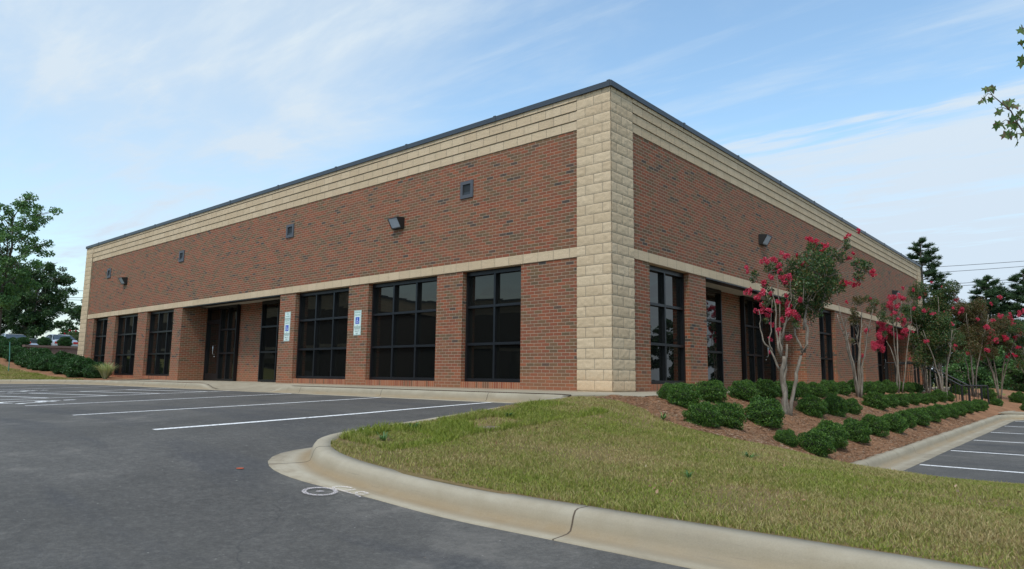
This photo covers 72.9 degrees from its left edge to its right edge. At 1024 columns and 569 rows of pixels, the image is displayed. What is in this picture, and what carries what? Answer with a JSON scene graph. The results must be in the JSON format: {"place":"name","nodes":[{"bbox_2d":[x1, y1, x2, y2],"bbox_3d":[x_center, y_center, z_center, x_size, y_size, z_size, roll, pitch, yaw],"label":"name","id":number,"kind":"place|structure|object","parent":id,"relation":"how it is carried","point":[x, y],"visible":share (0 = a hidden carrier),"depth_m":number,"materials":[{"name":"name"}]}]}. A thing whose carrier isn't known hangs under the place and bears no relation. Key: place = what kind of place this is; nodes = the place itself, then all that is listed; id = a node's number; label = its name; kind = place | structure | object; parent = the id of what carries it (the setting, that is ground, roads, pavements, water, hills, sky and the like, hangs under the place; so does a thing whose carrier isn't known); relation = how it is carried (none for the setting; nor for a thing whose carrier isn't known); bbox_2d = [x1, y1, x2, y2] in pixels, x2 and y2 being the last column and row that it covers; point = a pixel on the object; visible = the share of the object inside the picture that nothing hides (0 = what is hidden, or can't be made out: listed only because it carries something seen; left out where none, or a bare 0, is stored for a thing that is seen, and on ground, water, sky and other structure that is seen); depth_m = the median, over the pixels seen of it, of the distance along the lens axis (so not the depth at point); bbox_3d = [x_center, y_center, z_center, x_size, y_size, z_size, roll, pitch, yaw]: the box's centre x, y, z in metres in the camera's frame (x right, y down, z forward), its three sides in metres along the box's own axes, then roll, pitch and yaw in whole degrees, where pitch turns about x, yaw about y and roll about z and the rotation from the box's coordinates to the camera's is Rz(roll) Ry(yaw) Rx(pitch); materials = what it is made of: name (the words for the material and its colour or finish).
{"place":"outdoors","nodes":[
{"label":"outdoors","id":0,"kind":"place"},
{"bbox_2d":[0,337,21,346],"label":"shrub","id":1,"kind":"object","parent":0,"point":[12,341],"visible":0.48,"depth_m":36.76,"materials":[{"name":"green plant"}]},
{"bbox_2d":[0,357,138,379],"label":"mulch","id":2,"kind":"object","parent":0,"point":[3,361],"visible":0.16,"depth_m":30.56,"materials":[{"name":"brown wood"}]},
{"bbox_2d":[2,345,28,360],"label":"shrub","id":3,"kind":"object","parent":2,"relation":"on","point":[15,350],"visible":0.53,"depth_m":35.02,"materials":[{"name":"green plant"}]},
{"bbox_2d":[0,191,62,333],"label":"maple tree","id":4,"kind":"object","parent":2,"relation":"on","point":[8,295],"visible":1,"depth_m":40.61,"materials":[{"name":"green plant"}]},
{"bbox_2d":[20,347,53,368],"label":"shrub","id":5,"kind":"object","parent":2,"relation":"on","point":[33,351],"visible":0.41,"depth_m":32.74,"materials":[{"name":"green plant"}]},
{"bbox_2d":[28,352,51,369],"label":"shrub","id":6,"kind":"object","parent":2,"relation":"on","point":[34,360],"visible":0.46,"depth_m":31.82,"materials":[{"name":"green plant"}]},
{"bbox_2d":[36,354,53,370],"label":"shrub","id":7,"kind":"object","parent":2,"relation":"on","point":[43,364],"visible":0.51,"depth_m":31.29,"materials":[{"name":"green plant"}]},
{"bbox_2d":[20,345,77,379],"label":"retaining wall","id":8,"kind":"structure","parent":2,"relation":"on","point":[68,349],"depth_m":39.31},
{"bbox_2d":[51,358,67,373],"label":"shrub","id":9,"kind":"object","parent":2,"relation":"on","point":[57,367],"visible":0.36,"depth_m":29.78,"materials":[{"name":"green plant"}]},
{"bbox_2d":[48,350,74,371],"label":"shrub","id":10,"kind":"object","parent":2,"relation":"on","point":[60,354],"visible":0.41,"depth_m":30.59,"materials":[{"name":"green plant"}]},
{"bbox_2d":[60,357,94,377],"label":"shrub","id":11,"kind":"object","parent":2,"relation":"on","point":[76,366],"visible":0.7,"depth_m":28.17,"materials":[{"name":"green plant"}]},
{"bbox_2d":[82,361,106,377],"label":"shrub","id":12,"kind":"object","parent":2,"relation":"on","point":[90,371],"visible":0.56,"depth_m":27.67,"materials":[{"name":"green plant"}]},
{"bbox_2d":[87,362,118,378],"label":"ornamental grass","id":13,"kind":"object","parent":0,"point":[104,370],"depth_m":26.56,"materials":[{"name":"green plant"}]},
{"bbox_2d":[0,384,689,568],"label":"parking lot","id":14,"kind":"structure","parent":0,"point":[127,488],"depth_m":5.03,"materials":[{"name":"grey asphalt"}]},
{"bbox_2d":[0,379,569,403],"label":"kerb","id":15,"kind":"structure","parent":14,"relation":"on","point":[495,397],"depth_m":15.10,"materials":[{"name":"concrete"}]},
{"bbox_2d":[154,402,491,429],"bbox_3d":[-2.194,1.858,10.016,0.160,0.192,5.723,-6,-10,40],"label":"stall line","id":16,"kind":"object","parent":14,"relation":"on","point":[301,418],"visible":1,"depth_m":9.21,"materials":[{"name":"paint"}]},
{"bbox_2d":[268,396,987,568],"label":"kerb","id":17,"kind":"structure","parent":14,"relation":"on","point":[675,542],"depth_m":4.16,"materials":[{"name":"concrete"}]},
{"bbox_2d":[0,0,1023,368],"label":"sky","id":18,"kind":"structure","parent":0,"point":[122,117],"materials":[{"name":"blue"}]},
{"bbox_2d":[128,380,949,400],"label":"walk","id":19,"kind":"structure","parent":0,"point":[249,386],"depth_m":16.71,"materials":[{"name":"concrete"}]},
{"bbox_2d":[77,79,927,395],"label":"brick building","id":20,"kind":"structure","parent":19,"relation":"on","point":[601,237],"depth_m":17.42,"materials":[{"name":"brown brick"}]},
{"bbox_2d":[94,317,107,362],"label":"window","id":21,"kind":"structure","parent":20,"relation":"in","point":[101,329],"depth_m":30.90,"materials":[{"name":"black glass"}]},
{"bbox_2d":[110,314,137,380],"bbox_3d":[-15.901,2.730,28.644,2.360,2.990,0.284,-6,-10,41],"label":"window","id":22,"kind":"structure","parent":20,"relation":"in","point":[127,324],"depth_m":28.86,"materials":[{"name":"black glass"}]},
{"bbox_2d":[142,309,173,381],"bbox_3d":[-13.422,2.475,26.511,2.400,2.990,0.284,-6,-10,41],"label":"window","id":23,"kind":"structure","parent":20,"relation":"in","point":[161,322],"depth_m":26.71,"materials":[{"name":"black glass"}]},
{"bbox_2d":[203,306,220,379],"bbox_3d":[-11.044,2.168,25.551,1.050,2.700,0.181,-6,-10,41],"label":"door","id":24,"kind":"structure","parent":20,"relation":"in","point":[214,313],"depth_m":25.66,"materials":[{"name":"black glass"}]},
{"bbox_2d":[216,304,240,380],"bbox_3d":[-10.165,2.092,24.852,1.200,2.695,0.111,-6,-10,41],"label":"window","id":25,"kind":"structure","parent":20,"relation":"in","point":[230,314],"depth_m":24.84,"materials":[{"name":"black glass"}]},
{"bbox_2d":[258,299,279,381],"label":"window","id":26,"kind":"structure","parent":20,"relation":"in","point":[268,349],"depth_m":23.09,"materials":[{"name":"black glass"}]},
{"bbox_2d":[284,312,290,340],"bbox_3d":[-6.679,1.250,20.591,0.304,0.870,0.010,-6,-10,41],"label":"parking sign","id":27,"kind":"object","parent":20,"relation":"attached to","point":[287,326],"visible":1,"depth_m":20.58,"materials":[{"name":"white metal"}]},
{"bbox_2d":[291,287,348,387],"bbox_3d":[-5.322,1.640,19.539,2.600,2.990,0.284,-6,-10,41],"label":"window","id":28,"kind":"structure","parent":20,"relation":"in","point":[323,315],"depth_m":19.67,"materials":[{"name":"black glass"}]},
{"bbox_2d":[353,310,361,334],"bbox_3d":[-4.096,1.014,18.363,0.304,0.660,0.010,-6,-10,41],"label":"parking sign","id":29,"kind":"object","parent":20,"relation":"attached to","point":[357,322],"visible":1,"depth_m":18.36,"materials":[{"name":"white metal"}]},
{"bbox_2d":[387,217,404,229],"bbox_3d":[-2.944,-1.561,17.565,0.380,0.290,0.250,-6,-10,41],"label":"wall light","id":30,"kind":"object","parent":20,"relation":"attached to","point":[395,223],"visible":1,"depth_m":17.50,"materials":[{"name":"brown metal"}]},
{"bbox_2d":[365,276,436,390],"bbox_3d":[-2.700,1.370,17.283,2.620,2.990,0.284,-6,-10,41],"label":"window","id":31,"kind":"structure","parent":20,"relation":"in","point":[403,322],"depth_m":17.38,"materials":[{"name":"black glass"}]},
{"bbox_2d":[460,266,520,392],"bbox_3d":[-0.395,1.133,15.299,1.760,2.990,0.284,-6,-10,41],"label":"window","id":32,"kind":"structure","parent":20,"relation":"in","point":[493,296],"depth_m":15.38,"materials":[{"name":"black glass"}]},
{"bbox_2d":[649,265,685,391],"bbox_3d":[3.319,1.135,14.991,0.284,2.990,1.770,-6,-10,41],"label":"window","id":33,"kind":"structure","parent":20,"relation":"in","point":[667,316],"depth_m":15.16,"materials":[{"name":"black glass"}]},
{"bbox_2d":[706,287,723,385],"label":"window","id":34,"kind":"structure","parent":20,"relation":"in","point":[713,297],"depth_m":18.85,"materials":[{"name":"black glass"}]},
{"bbox_2d":[740,296,763,383],"bbox_3d":[7.180,1.742,20.714,0.111,2.695,1.300,-6,-10,41],"label":"window","id":35,"kind":"structure","parent":20,"relation":"in","point":[752,346],"depth_m":20.67,"materials":[{"name":"black glass"}]},
{"bbox_2d":[758,234,771,245],"bbox_3d":[7.006,-1.234,19.154,0.250,0.290,0.380,-6,-10,41],"label":"wall light","id":36,"kind":"object","parent":20,"relation":"attached to","point":[764,239],"visible":1,"depth_m":19.07,"materials":[{"name":"brown metal"}]},
{"bbox_2d":[761,300,776,382],"bbox_3d":[7.984,1.857,21.565,0.181,2.700,1.050,-6,-10,41],"label":"door","id":37,"kind":"structure","parent":20,"relation":"in","point":[769,366],"depth_m":21.69,"materials":[{"name":"black glass"}]},
{"bbox_2d":[819,309,833,381],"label":"window","id":38,"kind":"structure","parent":20,"relation":"in","point":[826,350],"depth_m":23.52,"materials":[{"name":"black glass"}]},
{"bbox_2d":[850,317,860,380],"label":"window","id":39,"kind":"structure","parent":20,"relation":"in","point":[853,331],"depth_m":26.07,"materials":[{"name":"black glass"}]},
{"bbox_2d":[876,327,882,381],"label":"window","id":40,"kind":"structure","parent":20,"relation":"in","point":[879,353],"depth_m":31.67,"materials":[{"name":"black glass"}]},
{"bbox_2d":[881,330,888,380],"bbox_3d":[17.300,3.383,32.206,0.181,2.700,1.100,-6,-10,41],"label":"door","id":41,"kind":"structure","parent":20,"relation":"in","point":[884,355],"depth_m":32.41,"materials":[{"name":"black glass"}]},
{"bbox_2d":[327,396,1023,568],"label":"lawn","id":42,"kind":"structure","parent":0,"point":[430,477],"depth_m":5.25,"materials":[{"name":"plant"}]},
{"bbox_2d":[337,398,608,450],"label":"grass","id":43,"kind":"structure","parent":42,"relation":"on","point":[359,434],"depth_m":7.71,"materials":[{"name":"green plant"}]},
{"bbox_2d":[977,25,1023,145],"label":"maple tree","id":44,"kind":"object","parent":42,"relation":"on","point":[1013,123],"visible":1,"depth_m":7.00,"materials":[{"name":"green plant"}]},
{"bbox_2d":[596,388,1023,463],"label":"mulch bed","id":45,"kind":"object","parent":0,"point":[992,410],"visible":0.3,"depth_m":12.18,"materials":[{"name":"brown wood"}]},
{"bbox_2d":[656,382,673,400],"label":"shrub","id":46,"kind":"object","parent":45,"relation":"on","point":[663,391],"visible":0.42,"depth_m":10.90,"materials":[{"name":"green plant"}]},
{"bbox_2d":[665,382,702,408],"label":"shrub","id":47,"kind":"object","parent":45,"relation":"on","point":[683,394],"visible":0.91,"depth_m":10.48,"materials":[{"name":"green plant"}]},
{"bbox_2d":[682,400,725,431],"bbox_3d":[2.562,1.776,9.314,0.521,0.444,0.581,4,-8,-21],"label":"shrub","id":48,"kind":"object","parent":45,"relation":"on","point":[703,413],"visible":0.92,"depth_m":9.20,"materials":[{"name":"green plant"}]},
{"bbox_2d":[696,379,728,402],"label":"shrub","id":49,"kind":"object","parent":45,"relation":"on","point":[714,390],"visible":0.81,"depth_m":11.70,"materials":[{"name":"green plant"}]},
{"bbox_2d":[714,400,746,429],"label":"shrub","id":50,"kind":"object","parent":45,"relation":"on","point":[733,414],"visible":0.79,"depth_m":9.65,"materials":[{"name":"green plant"}]},
{"bbox_2d":[727,380,761,400],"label":"shrub","id":51,"kind":"object","parent":45,"relation":"on","point":[744,389],"visible":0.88,"depth_m":12.72,"materials":[{"name":"green plant"}]},
{"bbox_2d":[744,395,784,428],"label":"shrub","id":52,"kind":"object","parent":45,"relation":"on","point":[763,410],"visible":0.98,"depth_m":10.80,"materials":[{"name":"green plant"}]},
{"bbox_2d":[755,378,780,398],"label":"shrub","id":53,"kind":"object","parent":45,"relation":"on","point":[766,388],"visible":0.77,"depth_m":13.59,"materials":[{"name":"green plant"}]},
{"bbox_2d":[773,428,799,447],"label":"shrub","id":54,"kind":"object","parent":45,"relation":"on","point":[788,436],"visible":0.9,"depth_m":9.76,"materials":[{"name":"green plant"}]},
{"bbox_2d":[773,379,800,399],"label":"shrub","id":55,"kind":"object","parent":45,"relation":"on","point":[790,385],"visible":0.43,"depth_m":14.32,"materials":[{"name":"green plant"}]},
{"bbox_2d":[797,381,813,397],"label":"shrub","id":56,"kind":"object","parent":45,"relation":"on","point":[804,387],"visible":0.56,"depth_m":15.05,"materials":[{"name":"green plant"}]},
{"bbox_2d":[743,228,876,415],"bbox_3d":[5.539,0.701,12.622,2.322,3.427,1.372,2,-8,-11],"label":"crape myrtle","id":57,"kind":"object","parent":45,"relation":"on","point":[814,285],"visible":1,"depth_m":12.58,"materials":[{"name":"green plant"}]},
{"bbox_2d":[795,393,827,417],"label":"shrub","id":58,"kind":"object","parent":45,"relation":"on","point":[809,404],"visible":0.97,"depth_m":12.89,"materials":[{"name":"green plant"}]},
{"bbox_2d":[796,429,835,457],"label":"shrub","id":59,"kind":"object","parent":45,"relation":"on","point":[819,442],"visible":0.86,"depth_m":9.82,"materials":[{"name":"green plant"}]},
{"bbox_2d":[808,382,828,397],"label":"shrub","id":60,"kind":"object","parent":45,"relation":"on","point":[818,389],"visible":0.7,"depth_m":15.88,"materials":[{"name":"green plant"}]},
{"bbox_2d":[820,380,839,395],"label":"shrub","id":61,"kind":"object","parent":45,"relation":"on","point":[832,386],"visible":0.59,"depth_m":16.73,"materials":[{"name":"green plant"}]},
{"bbox_2d":[812,419,849,448],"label":"shrub","id":62,"kind":"object","parent":45,"relation":"on","point":[836,431],"visible":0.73,"depth_m":10.73,"materials":[{"name":"green plant"}]},
{"bbox_2d":[824,393,848,416],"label":"shrub","id":63,"kind":"object","parent":45,"relation":"on","point":[837,405],"visible":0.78,"depth_m":13.65,"materials":[{"name":"green plant"}]},
{"bbox_2d":[834,381,851,395],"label":"shrub","id":64,"kind":"object","parent":45,"relation":"on","point":[844,388],"visible":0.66,"depth_m":17.55,"materials":[{"name":"green plant"}]},
{"bbox_2d":[846,398,862,414],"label":"shrub","id":65,"kind":"object","parent":45,"relation":"on","point":[853,408],"visible":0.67,"depth_m":14.48,"materials":[{"name":"green plant"}]},
{"bbox_2d":[837,295,872,397],"bbox_3d":[8.927,1.606,17.985,0.811,2.724,0.717,-2,-8,16],"label":"crape myrtle","id":66,"kind":"object","parent":45,"relation":"on","point":[858,384],"visible":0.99,"depth_m":18.03,"materials":[{"name":"green plant"}]},
{"bbox_2d":[843,417,871,442],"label":"shrub","id":67,"kind":"object","parent":45,"relation":"on","point":[859,431],"visible":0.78,"depth_m":11.59,"materials":[{"name":"green plant"}]},
{"bbox_2d":[861,391,889,409],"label":"shrub","id":68,"kind":"object","parent":45,"relation":"on","point":[876,400],"visible":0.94,"depth_m":16.39,"materials":[{"name":"green plant"}]},
{"bbox_2d":[861,413,890,436],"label":"shrub","id":69,"kind":"object","parent":45,"relation":"on","point":[878,425],"visible":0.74,"depth_m":12.66,"materials":[{"name":"green plant"}]},
{"bbox_2d":[882,379,898,393],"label":"shrub","id":70,"kind":"object","parent":45,"relation":"on","point":[892,387],"visible":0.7,"depth_m":21.23,"materials":[{"name":"green plant"}]},
{"bbox_2d":[861,287,920,392],"bbox_3d":[11.982,1.721,21.965,1.824,3.414,0.938,1,-8,-4],"label":"crape myrtle","id":71,"kind":"object","parent":45,"relation":"on","point":[877,345],"visible":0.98,"depth_m":21.91,"materials":[{"name":"green plant"}]},
{"bbox_2d":[883,412,908,433],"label":"shrub","id":72,"kind":"object","parent":45,"relation":"on","point":[897,421],"visible":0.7,"depth_m":13.53,"materials":[{"name":"green plant"}]},
{"bbox_2d":[893,393,910,406],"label":"shrub","id":73,"kind":"object","parent":45,"relation":"on","point":[903,399],"visible":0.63,"depth_m":18.27,"materials":[{"name":"green plant"}]},
{"bbox_2d":[893,410,917,428],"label":"shrub","id":74,"kind":"object","parent":45,"relation":"on","point":[911,421],"visible":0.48,"depth_m":14.57,"materials":[{"name":"green plant"}]},
{"bbox_2d":[906,407,934,425],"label":"shrub","id":75,"kind":"object","parent":45,"relation":"on","point":[922,416],"visible":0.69,"depth_m":15.43,"materials":[{"name":"green plant"}]},
{"bbox_2d":[899,303,947,393],"bbox_3d":[14.303,2.231,24.002,1.538,3.309,1.634,-6,-10,41],"label":"crape myrtle","id":76,"kind":"object","parent":45,"relation":"on","point":[921,319],"visible":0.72,"depth_m":23.90,"materials":[{"name":"green plant"}]},
{"bbox_2d":[922,406,944,422],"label":"shrub","id":77,"kind":"object","parent":45,"relation":"on","point":[935,413],"visible":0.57,"depth_m":16.48,"materials":[{"name":"green plant"}]},
{"bbox_2d":[906,280,966,389],"bbox_3d":[17.308,2.087,28.175,2.124,4.542,2.216,-6,-10,41],"label":"crape myrtle","id":78,"kind":"object","parent":45,"relation":"on","point":[938,302],"visible":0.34,"depth_m":28.01,"materials":[{"name":"green plant"}]},
{"bbox_2d":[908,306,966,401],"bbox_3d":[14.352,2.336,23.413,1.642,3.259,1.549,-6,-10,41],"label":"crape myrtle","id":79,"kind":"object","parent":45,"relation":"on","point":[940,329],"visible":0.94,"depth_m":23.24,"materials":[{"name":"green plant"}]},
{"bbox_2d":[930,389,947,401],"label":"shrub","id":80,"kind":"object","parent":45,"relation":"on","point":[940,394],"visible":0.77,"depth_m":22.38,"materials":[{"name":"green plant"}]},
{"bbox_2d":[940,403,961,417],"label":"shrub","id":81,"kind":"object","parent":45,"relation":"on","point":[955,412],"visible":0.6,"depth_m":18.45,"materials":[{"name":"green plant"}]},
{"bbox_2d":[947,295,1003,396],"bbox_3d":[19.101,2.543,28.774,2.394,4.286,2.528,-6,-10,41],"label":"crape myrtle","id":82,"kind":"object","parent":45,"relation":"on","point":[972,316],"visible":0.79,"depth_m":28.58,"materials":[{"name":"green plant"}]},
{"bbox_2d":[966,308,1023,398],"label":"crape myrtle","id":83,"kind":"object","parent":45,"relation":"on","point":[998,324],"visible":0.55,"depth_m":30.20,"materials":[{"name":"green plant"}]},
{"bbox_2d":[1002,323,1023,372],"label":"crape myrtle","id":84,"kind":"object","parent":45,"relation":"on","point":[1017,362],"visible":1,"depth_m":29.22,"materials":[{"name":"green plant"}]},
{"bbox_2d":[1007,391,1023,402],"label":"shrub","id":85,"kind":"object","parent":45,"relation":"on","point":[1017,397],"visible":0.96,"depth_m":28.22,"materials":[{"name":"green plant"}]},
{"bbox_3d":[15.574,4.297,25.164,1.450,0.988,1.700,-6,-10,41],"label":"concrete stair","id":86,"kind":"object","parent":45,"relation":"on","visible":0},
{"bbox_2d":[885,362,982,401],"bbox_3d":[15.006,3.657,24.750,2.982,1.776,0.052,-6,-10,41],"label":"stair railing","id":87,"kind":"object","parent":86,"relation":"on","point":[886,374],"visible":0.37,"depth_m":24.76,"materials":[{"name":"black metal"}]},
{"bbox_2d":[895,363,989,403],"bbox_3d":[15.989,3.817,25.873,2.982,1.776,0.052,-6,-10,41],"label":"stair railing","id":88,"kind":"object","parent":86,"relation":"on","point":[950,383],"visible":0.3,"depth_m":25.58,"materials":[{"name":"black metal"}]},
{"bbox_2d":[904,420,1023,483],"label":"parking lot","id":89,"kind":"structure","parent":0,"point":[989,460],"depth_m":11.75,"materials":[{"name":"grey asphalt"}]},
{"bbox_2d":[853,415,1023,481],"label":"kerb","id":90,"kind":"structure","parent":89,"relation":"on","point":[905,457],"depth_m":13.38,"materials":[{"name":"concrete"}]},
{"label":"terrace","id":91,"kind":"structure","parent":0,"visible":0},
{"bbox_2d":[1,257,78,338],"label":"oak tree","id":92,"kind":"object","parent":91,"relation":"on","point":[31,320],"visible":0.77,"depth_m":63.07,"materials":[{"name":"green plant"}]},
{"bbox_2d":[45,334,77,345],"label":"parked car","id":93,"kind":"object","parent":91,"relation":"on","point":[54,338],"visible":0.2,"depth_m":53.48,"materials":[{"name":"silver metal"}]},
{"bbox_2d":[56,336,72,345],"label":"shrub","id":94,"kind":"object","parent":91,"relation":"on","point":[64,341],"visible":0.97,"depth_m":40.58,"materials":[{"name":"green plant"}]},
{"bbox_2d":[53,299,81,334],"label":"oak tree","id":95,"kind":"object","parent":91,"relation":"on","point":[74,312],"visible":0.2,"depth_m":91.64,"materials":[{"name":"green plant"}]},
{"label":"left lawn","id":96,"kind":"structure","parent":0,"visible":0},
{"bbox_2d":[0,364,83,379],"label":"grass","id":97,"kind":"structure","parent":96,"relation":"on","point":[14,373],"depth_m":28.88,"materials":[{"name":"green plant"}]},
{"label":"far lawn","id":98,"kind":"structure","parent":0,"visible":0},
{"bbox_2d":[906,237,963,386],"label":"pine tree","id":99,"kind":"object","parent":98,"relation":"on","point":[925,258],"visible":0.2,"depth_m":49.51,"materials":[{"name":"green plant"}]},
{"bbox_2d":[927,319,983,387],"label":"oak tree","id":100,"kind":"object","parent":98,"relation":"on","point":[951,373],"visible":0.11,"depth_m":46.64,"materials":[{"name":"green plant"}]},
{"bbox_2d":[942,340,1023,389],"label":"bush","id":101,"kind":"object","parent":98,"relation":"on","point":[984,373],"visible":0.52,"depth_m":42.27,"materials":[{"name":"green plant"}]},
{"bbox_2d":[943,275,1023,384],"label":"pine tree","id":102,"kind":"object","parent":98,"relation":"on","point":[995,290],"visible":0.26,"depth_m":45.50,"materials":[{"name":"green plant"}]},
{"bbox_2d":[983,345,1023,391],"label":"bush","id":103,"kind":"object","parent":98,"relation":"on","point":[1021,385],"visible":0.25,"depth_m":43.21,"materials":[{"name":"green plant"}]},
{"bbox_2d":[989,268,1023,379],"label":"pine tree","id":104,"kind":"object","parent":98,"relation":"on","point":[1017,287],"visible":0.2,"depth_m":45.98,"materials":[{"name":"green plant"}]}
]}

